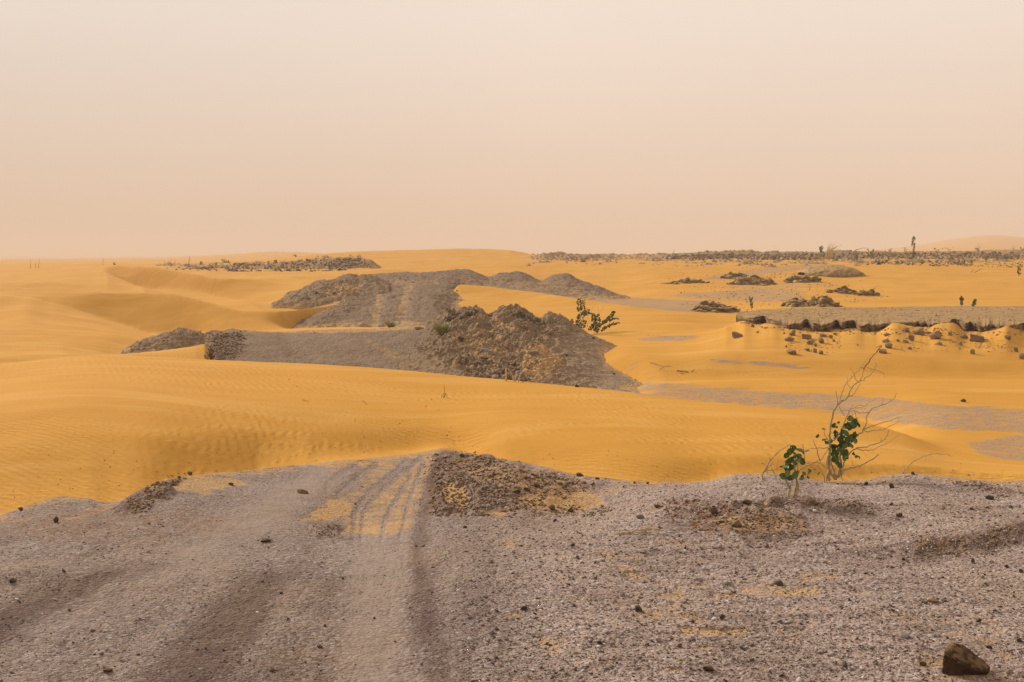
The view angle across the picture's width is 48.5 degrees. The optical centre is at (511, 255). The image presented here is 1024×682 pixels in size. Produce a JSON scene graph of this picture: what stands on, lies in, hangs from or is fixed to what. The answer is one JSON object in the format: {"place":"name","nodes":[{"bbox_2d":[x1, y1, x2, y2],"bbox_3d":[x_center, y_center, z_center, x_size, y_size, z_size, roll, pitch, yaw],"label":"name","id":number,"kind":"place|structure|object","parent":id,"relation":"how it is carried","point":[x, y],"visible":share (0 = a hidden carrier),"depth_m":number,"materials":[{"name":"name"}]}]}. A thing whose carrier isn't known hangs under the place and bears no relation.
{"place":"outdoors","nodes":[
{"label":"outdoors","id":0,"kind":"place"},
{"bbox_2d":[210,323,442,369],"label":"track","id":1,"kind":"structure","parent":0,"point":[385,348],"depth_m":34.30,"materials":[{"name":"grey gravel"}]},
{"bbox_2d":[204,331,245,360],"bbox_3d":[-8.627,2.714,34.404,1.024,0.601,6.232,0,0,-8],"label":"rubble","id":2,"kind":"object","parent":1,"relation":"on","point":[225,336],"visible":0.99,"depth_m":33.99,"materials":[{"name":"grey stone"}]},
{"bbox_2d":[289,269,630,328],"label":"track","id":3,"kind":"structure","parent":0,"point":[407,301],"depth_m":60.11,"materials":[{"name":"grey gravel"}]},
{"bbox_2d":[14,379,1003,503],"bbox_3d":[-1.490,2.162,12.455,10.877,0.415,8.001,0,0,42],"label":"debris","id":4,"kind":"object","parent":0,"point":[392,448],"visible":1,"depth_m":11.98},
{"bbox_2d":[0,448,1023,681],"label":"ground","id":5,"kind":"structure","parent":0,"point":[390,519],"depth_m":7.03,"materials":[{"name":"grey gravel"}]},
{"bbox_2d":[103,668,112,672],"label":"stone","id":6,"kind":"object","parent":5,"relation":"on","point":[106,670],"visible":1,"depth_m":5.42,"materials":[{"name":"brown stone"}]},
{"bbox_2d":[260,538,270,541],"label":"stone","id":7,"kind":"object","parent":5,"relation":"on","point":[265,540],"visible":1,"depth_m":8.13,"materials":[{"name":"brown stone"}]},
{"bbox_2d":[297,489,307,493],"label":"stone","id":8,"kind":"object","parent":5,"relation":"on","point":[300,491],"visible":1,"depth_m":10.31,"materials":[{"name":"brown stone"}]},
{"bbox_2d":[450,457,474,463],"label":"twig litter","id":9,"kind":"object","parent":5,"relation":"on","point":[461,459],"visible":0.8,"depth_m":12.02,"materials":[{"name":"brown wood"}]},
{"bbox_2d":[125,451,1023,557],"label":"rubble","id":10,"kind":"object","parent":5,"relation":"on","point":[452,479],"visible":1,"depth_m":9.50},
{"bbox_2d":[611,528,663,534],"bbox_3d":[0.885,2.003,8.227,0.423,0.071,0.030,0,0,0],"label":"stick","id":11,"kind":"object","parent":5,"relation":"on","point":[624,532],"visible":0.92,"depth_m":8.23,"materials":[{"name":"brown wood"}]},
{"bbox_2d":[635,605,641,611],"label":"stone","id":12,"kind":"object","parent":5,"relation":"on","point":[638,608],"visible":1,"depth_m":6.36,"materials":[{"name":"brown stone"}]},
{"bbox_2d":[636,514,643,518],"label":"stone","id":13,"kind":"object","parent":5,"relation":"on","point":[639,516],"visible":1,"depth_m":8.71,"materials":[{"name":"grey stone"}]},
{"bbox_2d":[703,664,713,670],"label":"stone","id":14,"kind":"object","parent":5,"relation":"on","point":[708,667],"visible":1,"depth_m":5.43,"materials":[{"name":"brown stone"}]},
{"bbox_2d":[710,507,717,514],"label":"stone","id":15,"kind":"object","parent":5,"relation":"on","point":[713,510],"visible":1,"depth_m":8.73,"materials":[{"name":"brown stone"}]},
{"bbox_2d":[732,521,741,527],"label":"stone","id":16,"kind":"object","parent":5,"relation":"on","point":[737,524],"visible":0.98,"depth_m":8.38,"materials":[{"name":"brown stone"}]},
{"bbox_2d":[742,499,751,503],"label":"stone","id":17,"kind":"object","parent":5,"relation":"on","point":[746,501],"visible":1,"depth_m":8.86,"materials":[{"name":"stone"}]},
{"bbox_2d":[761,443,790,479],"bbox_3d":[2.439,1.909,10.493,0.284,0.359,0.040,0,0,0],"label":"dead plant","id":18,"kind":"object","parent":5,"relation":"on","point":[764,470],"visible":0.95,"depth_m":10.49,"materials":[{"name":"beige plant"}]},
{"bbox_2d":[775,580,782,585],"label":"stone","id":19,"kind":"object","parent":5,"relation":"on","point":[778,583],"visible":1,"depth_m":6.89,"materials":[{"name":"brown stone"}]},
{"bbox_2d":[779,445,819,498],"bbox_3d":[2.292,1.724,9.088,0.325,0.448,0.145,0,0,0],"label":"shrub","id":20,"kind":"object","parent":5,"relation":"on","point":[788,466],"visible":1,"depth_m":9.08,"materials":[{"name":"green plant"}]},
{"bbox_2d":[807,499,817,504],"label":"stone","id":21,"kind":"object","parent":5,"relation":"on","point":[812,502],"visible":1,"depth_m":8.90,"materials":[{"name":"brown stone"}]},
{"bbox_2d":[807,354,899,481],"bbox_3d":[3.261,1.553,10.888,0.910,1.220,0.230,0,0,0],"label":"shrub","id":22,"kind":"object","parent":5,"relation":"on","point":[843,445],"visible":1,"depth_m":10.87,"materials":[{"name":"beige plant"}]},
{"bbox_2d":[864,345,881,369],"bbox_3d":[9.451,2.675,29.805,0.503,0.650,0.088,0,0,0],"label":"bare twig","id":23,"kind":"object","parent":22,"relation":"attached to","point":[872,356],"visible":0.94,"depth_m":29.81,"materials":[{"name":"brown plant"}]},
{"bbox_2d":[898,631,908,637],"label":"stone","id":24,"kind":"object","parent":5,"relation":"on","point":[902,634],"visible":1,"depth_m":5.88,"materials":[{"name":"beige stone"}]},
{"bbox_2d":[919,661,925,665],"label":"stone","id":25,"kind":"object","parent":5,"relation":"on","point":[922,663],"visible":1,"depth_m":5.47,"materials":[{"name":"brown stone"}]},
{"bbox_2d":[902,453,949,472],"bbox_3d":[4.252,2.132,11.666,0.527,0.212,0.022,0,0,-1],"label":"dead branch","id":26,"kind":"object","parent":5,"relation":"on","point":[919,458],"visible":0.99,"depth_m":11.66,"materials":[{"name":"brown wood"}]},
{"bbox_2d":[927,598,937,601],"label":"stone","id":27,"kind":"object","parent":5,"relation":"on","point":[932,600],"visible":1,"depth_m":6.48,"materials":[{"name":"beige stone"}]},
{"bbox_2d":[942,642,989,675],"bbox_3d":[2.140,1.916,5.371,0.223,0.151,0.109,0,0,0],"label":"stone","id":28,"kind":"object","parent":5,"relation":"on","point":[960,659],"visible":0.98,"depth_m":5.35,"materials":[{"name":"brown stone"}]},
{"bbox_2d":[985,495,993,499],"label":"stone","id":29,"kind":"object","parent":5,"relation":"on","point":[990,497],"visible":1,"depth_m":9.39,"materials":[{"name":"stone"}]},
{"bbox_2d":[0,235,1023,513],"bbox_3d":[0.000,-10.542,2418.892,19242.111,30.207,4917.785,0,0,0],"label":"sand","id":30,"kind":"structure","parent":0,"point":[88,409],"depth_m":20.43,"materials":[{"name":"orange sand"}]},
{"bbox_2d":[120,327,229,354],"bbox_3d":[-10.381,3.006,36.356,4.898,1.548,6.302,0,0,0],"label":"mound","id":31,"kind":"object","parent":30,"relation":"on","point":[153,339],"visible":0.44,"depth_m":34.73,"materials":[{"name":"grey gravel"}]},
{"bbox_2d":[153,255,380,271],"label":"rocky ground","id":32,"kind":"structure","parent":30,"relation":"on","point":[372,263],"depth_m":116.60,"materials":[{"name":"grey stone"}]},
{"bbox_2d":[271,273,388,309],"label":"mound","id":33,"kind":"object","parent":30,"relation":"on","point":[367,286],"visible":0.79,"depth_m":59.47,"materials":[{"name":"grey gravel"}]},
{"bbox_2d":[382,320,400,327],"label":"grass tuft","id":34,"kind":"object","parent":30,"relation":"on","point":[391,324],"visible":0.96,"depth_m":41.82,"materials":[{"name":"brown plant"}]},
{"bbox_2d":[399,303,642,392],"bbox_3d":[0.386,2.692,33.529,7.375,2.206,17.363,0,0,-6],"label":"mound","id":35,"kind":"object","parent":30,"relation":"on","point":[425,358],"visible":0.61,"depth_m":32.64,"materials":[{"name":"grey gravel"}]},
{"bbox_2d":[122,271,626,387],"bbox_3d":[-3.397,2.141,51.947,17.254,2.329,48.252,0,0,0],"label":"rubble","id":36,"kind":"object","parent":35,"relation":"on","point":[471,366],"visible":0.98,"depth_m":34.34,"materials":[{"name":"brown stone"}]},
{"bbox_2d":[432,320,450,335],"bbox_3d":[-2.176,2.245,35.431,0.710,0.501,0.711,0,0,0],"label":"grass tuft","id":37,"kind":"object","parent":35,"relation":"on","point":[440,329],"visible":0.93,"depth_m":35.34,"materials":[{"name":"plant"}]},
{"bbox_2d":[446,308,458,314],"bbox_3d":[-1.925,1.808,36.792,0.447,0.243,0.147,0,0,0],"label":"plant","id":38,"kind":"object","parent":35,"relation":"on","point":[449,312],"visible":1,"depth_m":36.79,"materials":[{"name":"green plant"}]},
{"bbox_2d":[480,355,488,358],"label":"stone","id":39,"kind":"object","parent":35,"relation":"on","point":[484,357],"visible":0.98,"depth_m":30.55,"materials":[{"name":"brown stone"}]},
{"bbox_2d":[481,348,488,352],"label":"stone","id":40,"kind":"object","parent":35,"relation":"on","point":[483,350],"visible":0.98,"depth_m":31.65,"materials":[{"name":"grey stone"}]},
{"bbox_2d":[441,307,544,381],"bbox_3d":[-0.612,2.461,32.612,3.335,1.567,9.364,0,0,0],"label":"rubble","id":41,"kind":"object","parent":35,"relation":"on","point":[518,313],"visible":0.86,"depth_m":36.17,"materials":[{"name":"stone"}]},
{"bbox_2d":[505,367,560,381],"bbox_3d":[0.367,2.055,19.285,0.980,0.323,0.079,0,0,0],"label":"dead plant","id":42,"kind":"object","parent":35,"relation":"on","point":[506,368],"visible":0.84,"depth_m":19.29,"materials":[{"name":"brown plant"}]},
{"bbox_2d":[527,350,538,355],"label":"stone","id":43,"kind":"object","parent":35,"relation":"on","point":[534,352],"visible":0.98,"depth_m":31.59,"materials":[{"name":"grey stone"}]},
{"bbox_2d":[570,298,619,332],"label":"bush","id":44,"kind":"object","parent":30,"relation":"on","point":[596,323],"visible":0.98,"depth_m":43.05,"materials":[{"name":"green plant"}]},
{"bbox_2d":[175,250,1023,271],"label":"rubble","id":45,"kind":"object","parent":30,"relation":"on","point":[764,256],"visible":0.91,"depth_m":132.68,"materials":[{"name":"grey stone"}]},
{"bbox_2d":[661,277,709,283],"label":"rock outcrop","id":46,"kind":"object","parent":30,"relation":"on","point":[687,280],"visible":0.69,"depth_m":79.03,"materials":[{"name":"stone"}]},
{"bbox_2d":[691,300,740,312],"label":"rock outcrop","id":47,"kind":"object","parent":30,"relation":"on","point":[712,306],"visible":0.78,"depth_m":52.47,"materials":[{"name":"stone"}]},
{"bbox_2d":[720,272,748,278],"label":"rock outcrop","id":48,"kind":"object","parent":30,"relation":"on","point":[730,275],"visible":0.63,"depth_m":83.89,"materials":[{"name":"stone"}]},
{"bbox_2d":[732,331,742,338],"bbox_3d":[6.927,2.467,35.011,0.300,0.267,0.367,0,0,-35],"label":"boulder","id":49,"kind":"object","parent":30,"relation":"on","point":[735,334],"visible":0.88,"depth_m":34.95,"materials":[{"name":"brown stone"}]},
{"bbox_2d":[749,296,752,309],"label":"plant","id":50,"kind":"object","parent":30,"relation":"on","point":[750,301],"visible":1,"depth_m":52.20,"materials":[{"name":"green plant"}]},
{"bbox_2d":[726,274,776,285],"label":"rock outcrop","id":51,"kind":"object","parent":30,"relation":"on","point":[754,279],"visible":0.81,"depth_m":76.78,"materials":[{"name":"stone"}]},
{"bbox_2d":[784,336,794,340],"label":"boulder","id":52,"kind":"object","parent":30,"relation":"on","point":[787,338],"visible":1,"depth_m":33.34,"materials":[{"name":"brown stone"}]},
{"bbox_2d":[786,349,796,354],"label":"boulder","id":53,"kind":"object","parent":30,"relation":"on","point":[791,351],"visible":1,"depth_m":31.36,"materials":[{"name":"brown stone"}]},
{"bbox_2d":[789,330,795,335],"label":"boulder","id":54,"kind":"object","parent":30,"relation":"on","point":[792,332],"visible":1,"depth_m":34.42,"materials":[{"name":"brown stone"}]},
{"bbox_2d":[781,297,809,306],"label":"rock outcrop","id":55,"kind":"object","parent":30,"relation":"on","point":[797,302],"visible":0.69,"depth_m":52.93,"materials":[{"name":"brown stone"}]},
{"bbox_2d":[783,274,821,282],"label":"rock outcrop","id":56,"kind":"object","parent":30,"relation":"on","point":[806,278],"visible":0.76,"depth_m":77.66,"materials":[{"name":"stone"}]},
{"bbox_2d":[802,334,811,339],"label":"boulder","id":57,"kind":"object","parent":30,"relation":"on","point":[806,336],"visible":0.94,"depth_m":33.81,"materials":[{"name":"brown stone"}]},
{"bbox_2d":[806,339,813,344],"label":"boulder","id":58,"kind":"object","parent":30,"relation":"on","point":[810,341],"visible":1,"depth_m":32.96,"materials":[{"name":"brown stone"}]},
{"bbox_2d":[808,295,841,306],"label":"rock outcrop","id":59,"kind":"object","parent":30,"relation":"on","point":[822,301],"visible":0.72,"depth_m":51.56,"materials":[{"name":"stone"}]},
{"bbox_2d":[797,264,864,277],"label":"rock outcrop","id":60,"kind":"object","parent":30,"relation":"on","point":[838,271],"visible":0.88,"depth_m":84.84,"materials":[{"name":"grey stone"}]},
{"bbox_2d":[824,242,844,264],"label":"dead tree","id":61,"kind":"object","parent":30,"relation":"on","point":[828,254],"visible":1,"depth_m":109.82,"materials":[{"name":"beige plant"}]},
{"bbox_2d":[646,262,1023,352],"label":"rubble","id":62,"kind":"object","parent":30,"relation":"on","point":[850,331],"visible":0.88,"depth_m":37.67,"materials":[{"name":"brown stone"}]},
{"bbox_2d":[825,285,856,293],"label":"rock outcrop","id":63,"kind":"object","parent":30,"relation":"on","point":[845,289],"visible":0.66,"depth_m":65.02,"materials":[{"name":"stone"}]},
{"bbox_2d":[853,289,879,295],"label":"rock outcrop","id":64,"kind":"object","parent":30,"relation":"on","point":[871,292],"visible":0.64,"depth_m":62.48,"materials":[{"name":"stone"}]},
{"bbox_2d":[736,306,1023,331],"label":"rock ledge","id":65,"kind":"object","parent":30,"relation":"on","point":[998,320],"visible":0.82,"depth_m":39.92,"materials":[{"name":"grey stone"}]},
{"bbox_2d":[959,296,963,306],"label":"plant","id":66,"kind":"object","parent":65,"relation":"on","point":[961,298],"visible":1,"depth_m":47.69,"materials":[{"name":"green plant"}]},
{"bbox_2d":[878,349,886,353],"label":"boulder","id":67,"kind":"object","parent":30,"relation":"on","point":[882,351],"visible":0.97,"depth_m":31.45,"materials":[{"name":"brown stone"}]},
{"bbox_2d":[885,342,892,347],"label":"boulder","id":68,"kind":"object","parent":30,"relation":"on","point":[888,345],"visible":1,"depth_m":32.00,"materials":[{"name":"brown stone"}]},
{"bbox_2d":[908,335,913,340],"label":"boulder","id":69,"kind":"object","parent":30,"relation":"on","point":[910,337],"visible":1,"depth_m":33.16,"materials":[{"name":"brown stone"}]},
{"bbox_2d":[914,328,925,335],"bbox_3d":[12.255,2.305,34.209,0.307,0.250,0.310,-7,7,1],"label":"boulder","id":70,"kind":"object","parent":30,"relation":"on","point":[920,331],"visible":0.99,"depth_m":34.12,"materials":[{"name":"brown stone"}]},
{"bbox_2d":[928,331,941,338],"bbox_3d":[12.399,2.329,33.263,0.307,0.282,0.358,0,0,-28],"label":"boulder","id":71,"kind":"object","parent":30,"relation":"on","point":[936,335],"visible":1,"depth_m":33.19,"materials":[{"name":"brown stone"}]},
{"bbox_2d":[960,333,967,338],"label":"boulder","id":72,"kind":"object","parent":30,"relation":"on","point":[964,336],"visible":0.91,"depth_m":33.87,"materials":[{"name":"brown stone"}]},
{"bbox_2d":[969,334,983,341],"bbox_3d":[13.734,2.435,33.503,0.393,0.295,0.592,0,0,34],"label":"boulder","id":73,"kind":"object","parent":30,"relation":"on","point":[976,338],"visible":0.94,"depth_m":33.29,"materials":[{"name":"brown stone"}]},
{"bbox_2d":[1017,264,1022,275],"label":"plant","id":74,"kind":"object","parent":30,"relation":"on","point":[1018,271],"visible":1,"depth_m":85.74,"materials":[{"name":"green plant"}]},
{"bbox_2d":[1019,352,1023,358],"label":"boulder","id":75,"kind":"object","parent":30,"relation":"on","point":[1021,355],"visible":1,"depth_m":30.93,"materials":[{"name":"brown stone"}]},
{"bbox_2d":[0,0,1023,255],"label":"sky","id":76,"kind":"structure","parent":0,"point":[128,127],"materials":[{"name":"beige"}]},
{"bbox_2d":[525,249,1023,267],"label":"rocky ground","id":77,"kind":"structure","parent":0,"point":[606,257],"depth_m":137.97,"materials":[{"name":"grey stone"}]},
{"bbox_2d":[866,249,873,259],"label":"plant","id":78,"kind":"object","parent":77,"relation":"on","point":[871,253],"visible":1,"depth_m":130.07,"materials":[{"name":"green plant"}]},
{"bbox_2d":[911,236,915,262],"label":"plant","id":79,"kind":"object","parent":77,"relation":"on","point":[912,244],"visible":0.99,"depth_m":106.95,"materials":[{"name":"green plant"}]}
]}

